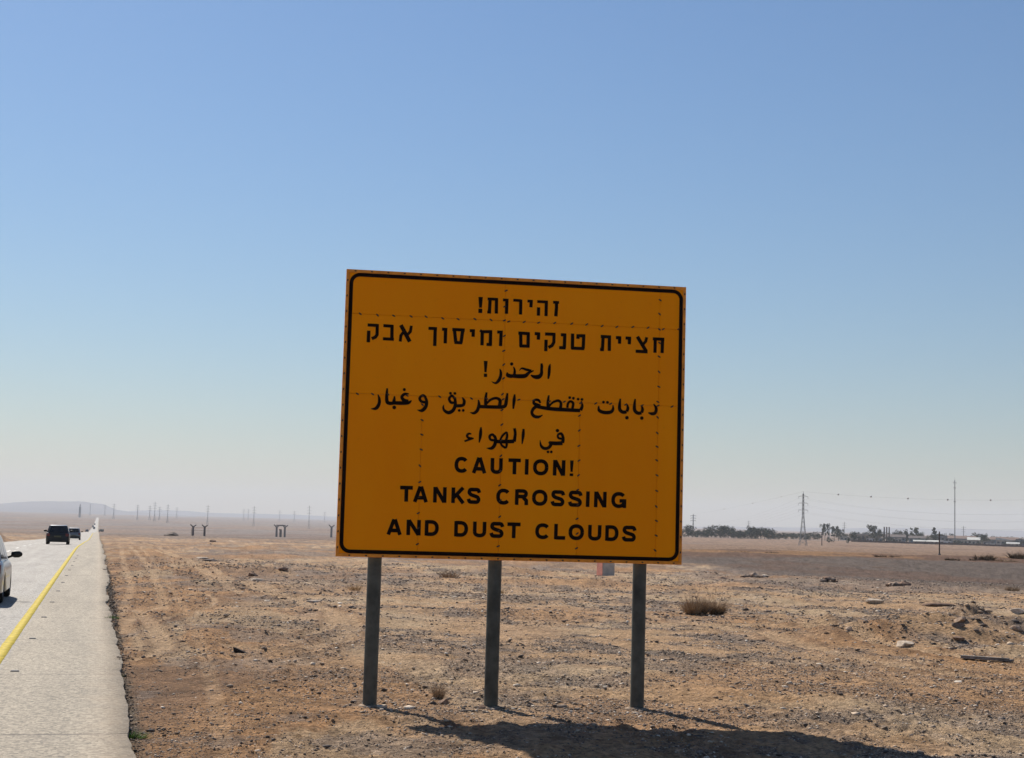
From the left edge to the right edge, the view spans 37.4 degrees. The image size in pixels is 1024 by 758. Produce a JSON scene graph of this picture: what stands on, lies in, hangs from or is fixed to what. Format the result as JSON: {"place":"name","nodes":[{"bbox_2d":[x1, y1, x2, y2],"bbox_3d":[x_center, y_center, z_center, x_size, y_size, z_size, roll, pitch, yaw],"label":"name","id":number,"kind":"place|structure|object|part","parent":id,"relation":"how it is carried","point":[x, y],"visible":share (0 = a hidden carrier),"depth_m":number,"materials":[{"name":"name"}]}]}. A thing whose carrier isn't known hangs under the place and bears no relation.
{"place":"outdoors","nodes":[
{"label":"outdoors","id":0,"kind":"place"},
{"bbox_2d":[0,517,135,757],"bbox_3d":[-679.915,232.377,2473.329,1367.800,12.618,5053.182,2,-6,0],"label":"road","id":1,"kind":"structure","parent":0,"point":[62,693],"depth_m":20.66,"materials":[{"name":"grey asphalt"}]},
{"bbox_2d":[0,535,22,602],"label":"car","id":2,"kind":"object","parent":1,"relation":"on","point":[5,574],"visible":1,"depth_m":34.66,"materials":[{"name":"silver metal"}]},
{"bbox_3d":[-11.651,3.863,34.535,0.123,0.422,0.696,3,-6,-15],"label":"side window","id":3,"kind":"part","parent":2,"relation":"part of","materials":[{"name":"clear glass"}]},
{"bbox_3d":[-11.860,3.932,35.298,0.123,0.422,1.095,3,-6,-15],"label":"side window","id":4,"kind":"part","parent":2,"relation":"part of","materials":[{"name":"glass"}]},
{"bbox_2d":[0,532,95,663],"bbox_3d":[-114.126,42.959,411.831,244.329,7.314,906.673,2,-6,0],"label":"edge line","id":5,"kind":"object","parent":1,"relation":"on","point":[8,642],"visible":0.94,"depth_m":29.87,"materials":[{"name":"yellow paint"}]},
{"bbox_2d":[44,525,73,544],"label":"car","id":6,"kind":"object","parent":1,"relation":"on","point":[57,533],"visible":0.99,"depth_m":113.56,"materials":[{"name":"black paint"}]},
{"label":"rear window","id":7,"kind":"part","parent":6,"relation":"part of","materials":[{"name":"black glass"}]},
{"bbox_2d":[69,528,82,539],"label":"car","id":8,"kind":"object","parent":1,"relation":"on","point":[76,534],"visible":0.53,"depth_m":203.68,"materials":[{"name":"grey paint"}]},
{"bbox_2d":[0,501,195,516],"bbox_3d":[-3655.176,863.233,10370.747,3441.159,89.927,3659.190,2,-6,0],"label":"hills","id":9,"kind":"structure","parent":0,"point":[54,506],"depth_m":9408.33,"materials":[{"name":"grey"}]},
{"bbox_2d":[0,511,1023,757],"bbox_3d":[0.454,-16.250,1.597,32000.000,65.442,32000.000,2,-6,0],"label":"ground","id":10,"kind":"structure","parent":0,"point":[252,541],"depth_m":26.14,"materials":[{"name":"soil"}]},
{"bbox_2d":[103,569,148,757],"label":"edge grit","id":11,"kind":"object","parent":10,"relation":"on","point":[111,602],"visible":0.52,"depth_m":24.14,"materials":[{"name":"gravel"}]},
{"bbox_2d":[128,730,152,739],"bbox_3d":[-3.627,3.366,14.335,0.493,0.105,0.389,2,-6,0],"label":"green weed","id":12,"kind":"object","parent":10,"relation":"on","point":[138,735],"visible":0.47,"depth_m":14.35,"materials":[{"name":"green plant"}]},
{"bbox_2d":[164,532,178,535],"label":"rock","id":13,"kind":"object","parent":10,"relation":"on","point":[172,534],"visible":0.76,"depth_m":365.46,"materials":[{"name":"grey stone"}]},
{"bbox_2d":[190,524,207,535],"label":"gate frame","id":14,"kind":"object","parent":10,"relation":"on","point":[192,531],"visible":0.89,"depth_m":459.28,"materials":[{"name":"concrete"}]},
{"bbox_2d":[233,647,245,652],"bbox_3d":[-4.119,4.110,22.925,0.228,0.081,0.090,0,-6,17],"label":"scrap piece","id":15,"kind":"object","parent":10,"relation":"on","point":[236,650],"visible":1,"depth_m":22.91,"materials":[{"name":"black rubber"}]},
{"bbox_2d":[249,578,263,580],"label":"rock","id":16,"kind":"object","parent":10,"relation":"on","point":[255,579],"visible":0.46,"depth_m":52.82,"materials":[{"name":"beige stone"}]},
{"bbox_2d":[274,524,287,536],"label":"gate frame","id":17,"kind":"object","parent":10,"relation":"on","point":[280,532],"visible":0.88,"depth_m":1285.16,"materials":[{"name":"concrete"}]},
{"bbox_2d":[278,567,287,570],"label":"rock","id":18,"kind":"object","parent":10,"relation":"on","point":[283,569],"visible":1,"depth_m":58.00,"materials":[{"name":"stone"}]},
{"bbox_2d":[345,583,364,589],"bbox_3d":[-4.709,6.184,45.372,0.627,0.305,0.596,2,-6,0],"label":"dry bush","id":19,"kind":"object","parent":10,"relation":"on","point":[353,587],"visible":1,"depth_m":45.30,"materials":[{"name":"plant"}]},
{"bbox_2d":[424,678,449,699],"bbox_3d":[-0.850,3.573,17.447,0.307,0.266,0.313,-4,-8,44],"label":"grass tuft","id":20,"kind":"object","parent":10,"relation":"on","point":[439,694],"visible":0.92,"depth_m":17.43,"materials":[{"name":"brown plant"}]},
{"bbox_2d":[438,698,448,703],"bbox_3d":[-0.766,3.644,17.064,0.115,0.078,0.142,4,-6,-27],"label":"rock","id":21,"kind":"object","parent":10,"relation":"on","point":[444,701],"visible":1,"depth_m":17.03,"materials":[{"name":"beige stone"}]},
{"bbox_2d":[437,566,463,577],"bbox_3d":[-2.312,7.147,55.992,1.206,0.431,0.980,2,-6,0],"label":"dry bush","id":22,"kind":"object","parent":10,"relation":"on","point":[449,574],"visible":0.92,"depth_m":55.85,"materials":[{"name":"brown plant"}]},
{"bbox_2d":[335,269,685,709],"bbox_3d":[-0.011,1.442,17.106,3.918,5.179,0.319,2,-6,-9],"label":"road sign","id":23,"kind":"object","parent":10,"relation":"on","point":[494,421],"visible":0.95,"depth_m":17.04,"materials":[{"name":"metal"}]},
{"bbox_2d":[132,543,1023,747],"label":"rubble","id":24,"kind":"object","parent":10,"relation":"on","point":[746,705],"visible":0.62,"depth_m":18.55,"materials":[{"name":"brown stone"}]},
{"bbox_2d":[596,563,614,575],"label":"concrete block","id":25,"kind":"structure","parent":10,"relation":"on","point":[605,569],"depth_m":66.52,"materials":[{"name":"red paint"}]},
{"bbox_2d":[682,529,694,536],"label":"tree","id":26,"kind":"object","parent":10,"relation":"on","point":[685,535],"visible":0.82,"depth_m":1255.12,"materials":[{"name":"green plant"}]},
{"bbox_2d":[683,524,696,536],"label":"tree","id":27,"kind":"object","parent":10,"relation":"on","point":[687,528],"visible":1,"depth_m":1255.85,"materials":[{"name":"green plant"}]},
{"bbox_2d":[674,591,733,614],"bbox_3d":[4.639,5.493,37.351,1.794,0.631,1.294,6,-7,-38],"label":"dry bush","id":28,"kind":"object","parent":10,"relation":"on","point":[699,606],"visible":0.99,"depth_m":37.15,"materials":[{"name":"brown plant"}]},
{"bbox_2d":[703,525,714,535],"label":"tree","id":29,"kind":"object","parent":10,"relation":"on","point":[709,528],"visible":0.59,"depth_m":1293.74,"materials":[{"name":"green plant"}]},
{"bbox_2d":[702,530,716,536],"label":"tree","id":30,"kind":"object","parent":10,"relation":"on","point":[708,535],"visible":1,"depth_m":1252.71,"materials":[{"name":"green plant"}]},
{"bbox_2d":[714,525,728,534],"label":"tree","id":31,"kind":"object","parent":10,"relation":"on","point":[723,529],"visible":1,"depth_m":1256.60,"materials":[{"name":"green plant"}]},
{"bbox_2d":[720,530,741,537],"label":"tree","id":32,"kind":"object","parent":10,"relation":"on","point":[729,532],"visible":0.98,"depth_m":1248.77,"materials":[{"name":"green plant"}]},
{"bbox_2d":[734,530,749,538],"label":"tree","id":33,"kind":"object","parent":10,"relation":"on","point":[745,533],"visible":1,"depth_m":1248.07,"materials":[{"name":"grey plant"}]},
{"bbox_2d":[737,530,754,538],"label":"tree","id":34,"kind":"object","parent":10,"relation":"on","point":[751,534],"visible":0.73,"depth_m":1256.67,"materials":[{"name":"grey plant"}]},
{"bbox_2d":[746,526,759,538],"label":"tree","id":35,"kind":"object","parent":10,"relation":"on","point":[751,529],"visible":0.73,"depth_m":1270.32,"materials":[{"name":"green plant"}]},
{"bbox_2d":[740,572,768,577],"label":"rock heap","id":36,"kind":"object","parent":10,"relation":"on","point":[754,574],"visible":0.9,"depth_m":69.58,"materials":[{"name":"beige stone"}]},
{"bbox_2d":[752,528,760,538],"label":"tree","id":37,"kind":"object","parent":10,"relation":"on","point":[757,531],"visible":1,"depth_m":1261.76,"materials":[{"name":"green plant"}]},
{"bbox_2d":[758,528,769,538],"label":"tree","id":38,"kind":"object","parent":10,"relation":"on","point":[762,531],"visible":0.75,"depth_m":1255.79,"materials":[{"name":"green plant"}]},
{"bbox_2d":[762,528,776,538],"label":"tree","id":39,"kind":"object","parent":10,"relation":"on","point":[769,533],"visible":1,"depth_m":1242.57,"materials":[{"name":"green plant"}]},
{"bbox_2d":[772,532,787,539],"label":"tree","id":40,"kind":"object","parent":10,"relation":"on","point":[778,537],"visible":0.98,"depth_m":1255.41,"materials":[{"name":"green plant"}]},
{"bbox_2d":[781,533,793,538],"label":"tree","id":41,"kind":"object","parent":10,"relation":"on","point":[789,535],"visible":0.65,"depth_m":1364.26,"materials":[{"name":"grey plant"}]},
{"bbox_2d":[794,532,809,539],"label":"tree","id":42,"kind":"object","parent":10,"relation":"on","point":[798,534],"visible":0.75,"depth_m":1364.91,"materials":[{"name":"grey plant"}]},
{"bbox_2d":[798,491,807,545],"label":"pylon","id":43,"kind":"object","parent":10,"relation":"on","point":[803,503],"visible":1,"depth_m":835.63,"materials":[{"name":"grey metal"}]},
{"bbox_2d":[809,531,820,539],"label":"tree","id":44,"kind":"object","parent":10,"relation":"on","point":[815,535],"visible":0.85,"depth_m":1414.04,"materials":[{"name":"green plant"}]},
{"bbox_2d":[819,523,829,535],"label":"tree","id":45,"kind":"object","parent":10,"relation":"on","point":[824,528],"visible":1,"depth_m":1296.16,"materials":[{"name":"green plant"}]},
{"bbox_2d":[820,577,837,581],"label":"rock heap","id":46,"kind":"object","parent":10,"relation":"on","point":[826,579],"visible":0.99,"depth_m":66.21,"materials":[{"name":"grey stone"}]},
{"bbox_2d":[830,526,839,540],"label":"tree","id":47,"kind":"object","parent":10,"relation":"on","point":[833,530],"visible":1,"depth_m":1294.03,"materials":[{"name":"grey plant"}]},
{"bbox_2d":[835,529,843,540],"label":"tree","id":48,"kind":"object","parent":10,"relation":"on","point":[840,532],"visible":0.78,"depth_m":1312.53,"materials":[{"name":"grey plant"}]},
{"bbox_2d":[850,532,857,541],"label":"tree","id":49,"kind":"object","parent":10,"relation":"on","point":[853,535],"visible":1,"depth_m":1211.71,"materials":[{"name":"green plant"}]},
{"bbox_2d":[850,533,868,540],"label":"building","id":50,"kind":"structure","parent":10,"relation":"on","point":[863,536],"depth_m":1337.42,"materials":[{"name":"grey"}]},
{"bbox_2d":[866,524,879,537],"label":"tree","id":51,"kind":"object","parent":10,"relation":"on","point":[874,527],"visible":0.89,"depth_m":1286.23,"materials":[{"name":"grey plant"}]},
{"bbox_2d":[866,598,883,603],"bbox_3d":[11.012,6.772,45.889,0.570,0.227,0.288,2,-6,0],"label":"rock","id":52,"kind":"object","parent":10,"relation":"on","point":[872,601],"visible":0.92,"depth_m":45.81,"materials":[{"name":"beige stone"}]},
{"bbox_2d":[871,533,884,540],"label":"tree","id":53,"kind":"object","parent":10,"relation":"on","point":[875,536],"visible":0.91,"depth_m":1255.09,"materials":[{"name":"green plant"}]},
{"bbox_2d":[873,554,901,556],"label":"dry bush","id":54,"kind":"object","parent":10,"relation":"on","point":[885,556],"visible":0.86,"depth_m":170.56,"materials":[{"name":"brown plant"}]},
{"bbox_2d":[885,534,905,541],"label":"building","id":55,"kind":"structure","parent":10,"relation":"on","point":[903,537],"depth_m":1379.94,"materials":[{"name":"grey"}]},
{"bbox_2d":[885,580,910,586],"bbox_3d":[16.204,8.646,63.410,1.157,0.412,0.629,2,-6,0],"label":"rock heap","id":56,"kind":"object","parent":10,"relation":"on","point":[903,583],"visible":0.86,"depth_m":63.30,"materials":[{"name":"beige stone"}]},
{"bbox_2d":[896,529,906,536],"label":"tree","id":57,"kind":"object","parent":10,"relation":"on","point":[900,532],"visible":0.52,"depth_m":1403.86,"materials":[{"name":"green plant"}]},
{"bbox_2d":[896,641,913,646],"bbox_3d":[7.312,4.932,28.089,0.312,0.131,0.292,5,-6,-30],"label":"rock","id":58,"kind":"object","parent":10,"relation":"on","point":[904,643],"visible":0.92,"depth_m":28.01,"materials":[{"name":"beige stone"}]},
{"bbox_2d":[909,527,918,535],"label":"tree","id":59,"kind":"object","parent":10,"relation":"on","point":[915,531],"visible":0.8,"depth_m":1421.87,"materials":[{"name":"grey plant"}]},
{"bbox_2d":[908,536,925,541],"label":"building","id":60,"kind":"structure","parent":10,"relation":"on","point":[911,538],"depth_m":1346.59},
{"bbox_2d":[925,540,940,542],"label":"building","id":61,"kind":"structure","parent":10,"relation":"on","point":[933,541],"depth_m":1256.54,"materials":[{"name":"white"}]},
{"bbox_2d":[930,527,938,539],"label":"tree","id":62,"kind":"object","parent":10,"relation":"on","point":[934,532],"visible":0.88,"depth_m":1322.00,"materials":[{"name":"green plant"}]},
{"bbox_2d":[851,539,1023,546],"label":"boundary wall","id":63,"kind":"structure","parent":10,"relation":"on","point":[975,544],"depth_m":1191.22,"materials":[{"name":"grey concrete"}]},
{"bbox_2d":[921,603,955,606],"bbox_3d":[12.733,6.763,45.118,1.060,0.168,0.376,3,-6,-11],"label":"rock","id":64,"kind":"object","parent":10,"relation":"on","point":[936,604],"visible":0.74,"depth_m":44.99,"materials":[{"name":"beige stone"}]},
{"bbox_2d":[937,535,947,540],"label":"building","id":65,"kind":"structure","parent":10,"relation":"on","point":[943,538],"depth_m":1387.17,"materials":[{"name":"grey"}]},
{"bbox_2d":[954,480,955,539],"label":"radio mast","id":66,"kind":"object","parent":10,"relation":"on","point":[954,509],"visible":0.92,"depth_m":1339.07,"materials":[{"name":"grey metal"}]},
{"bbox_2d":[952,622,964,627],"bbox_3d":[8.724,4.817,29.564,0.246,0.118,0.139,3,-6,-18],"label":"rock","id":67,"kind":"object","parent":10,"relation":"on","point":[958,624],"visible":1,"depth_m":29.51,"materials":[{"name":"grey stone"}]},
{"bbox_2d":[953,636,964,640],"bbox_3d":[8.544,4.960,28.923,0.259,0.095,0.234,2,-6,0],"label":"rock","id":68,"kind":"object","parent":10,"relation":"on","point":[958,638],"visible":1,"depth_m":28.83,"materials":[{"name":"beige stone"}]},
{"bbox_2d":[954,617,965,621],"bbox_3d":[9.456,5.059,31.798,0.258,0.129,0.250,2,-6,0],"label":"rock","id":69,"kind":"object","parent":10,"relation":"on","point":[960,619],"visible":0.94,"depth_m":31.75,"materials":[{"name":"beige stone"}]},
{"bbox_2d":[953,540,967,542],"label":"building","id":70,"kind":"structure","parent":10,"relation":"on","point":[964,541],"depth_m":1239.16,"materials":[{"name":"grey"}]},
{"bbox_2d":[947,535,975,542],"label":"building","id":71,"kind":"structure","parent":10,"relation":"on","point":[951,538],"depth_m":1376.19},
{"bbox_2d":[967,537,979,543],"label":"building","id":72,"kind":"structure","parent":10,"relation":"on","point":[972,540],"depth_m":1275.61,"materials":[{"name":"white"}]},
{"bbox_2d":[978,534,988,542],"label":"tree","id":73,"kind":"object","parent":10,"relation":"on","point":[984,538],"visible":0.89,"depth_m":1263.38,"materials":[{"name":"green plant"}]},
{"bbox_2d":[973,553,997,559],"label":"dry bush","id":74,"kind":"object","parent":10,"relation":"on","point":[981,557],"visible":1,"depth_m":160.95,"materials":[{"name":"brown plant"}]},
{"bbox_2d":[960,655,1013,661],"bbox_3d":[7.909,4.649,25.183,0.140,0.060,0.946,6,-9,-38],"label":"steel strip","id":75,"kind":"object","parent":10,"relation":"on","point":[986,658],"visible":1,"depth_m":25.11,"materials":[{"name":"grey metal"}]},
{"bbox_2d":[983,541,994,543],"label":"building","id":76,"kind":"structure","parent":10,"relation":"on","point":[991,542],"depth_m":1223.65,"materials":[{"name":"grey"}]},
{"bbox_2d":[990,537,1018,543],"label":"building","id":77,"kind":"structure","parent":10,"relation":"on","point":[1008,538],"depth_m":1347.72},
{"bbox_2d":[996,538,1013,543],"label":"building","id":78,"kind":"structure","parent":10,"relation":"on","point":[1000,541],"depth_m":1258.56,"materials":[{"name":"grey"}]},
{"bbox_2d":[1005,584,1020,590],"bbox_3d":[20.683,8.579,62.398,0.812,0.328,0.893,1,-6,10],"label":"dry bush","id":79,"kind":"object","parent":10,"relation":"on","point":[1008,588],"visible":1,"depth_m":62.33,"materials":[{"name":"brown plant"}]},
{"bbox_2d":[1006,542,1019,545],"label":"building","id":80,"kind":"structure","parent":10,"relation":"on","point":[1013,543],"depth_m":1192.29,"materials":[{"name":"white"}]},
{"bbox_2d":[1004,550,1023,558],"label":"dry bush","id":81,"kind":"object","parent":10,"relation":"on","point":[1016,556],"visible":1,"depth_m":176.44,"materials":[{"name":"brown plant"}]},
{"bbox_2d":[1009,625,1020,629],"bbox_3d":[10.375,5.120,31.154,0.280,0.111,0.224,2,-6,0],"label":"rock","id":82,"kind":"object","parent":10,"relation":"on","point":[1015,627],"visible":1,"depth_m":31.09,"materials":[{"name":"beige stone"}]},
{"bbox_2d":[1010,608,1023,613],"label":"rock","id":83,"kind":"object","parent":10,"relation":"on","point":[1017,610],"visible":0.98,"depth_m":42.60,"materials":[{"name":"grey stone"}]},
{"bbox_2d":[0,0,1023,530],"label":"sky","id":84,"kind":"structure","parent":0,"point":[190,190],"materials":[{"name":"blue"}]},
{"bbox_2d":[129,510,1023,536],"bbox_3d":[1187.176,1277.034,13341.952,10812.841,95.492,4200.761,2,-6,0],"label":"hills","id":85,"kind":"structure","parent":0,"point":[1001,533],"depth_m":12483.33,"materials":[{"name":"grey"}]}
]}

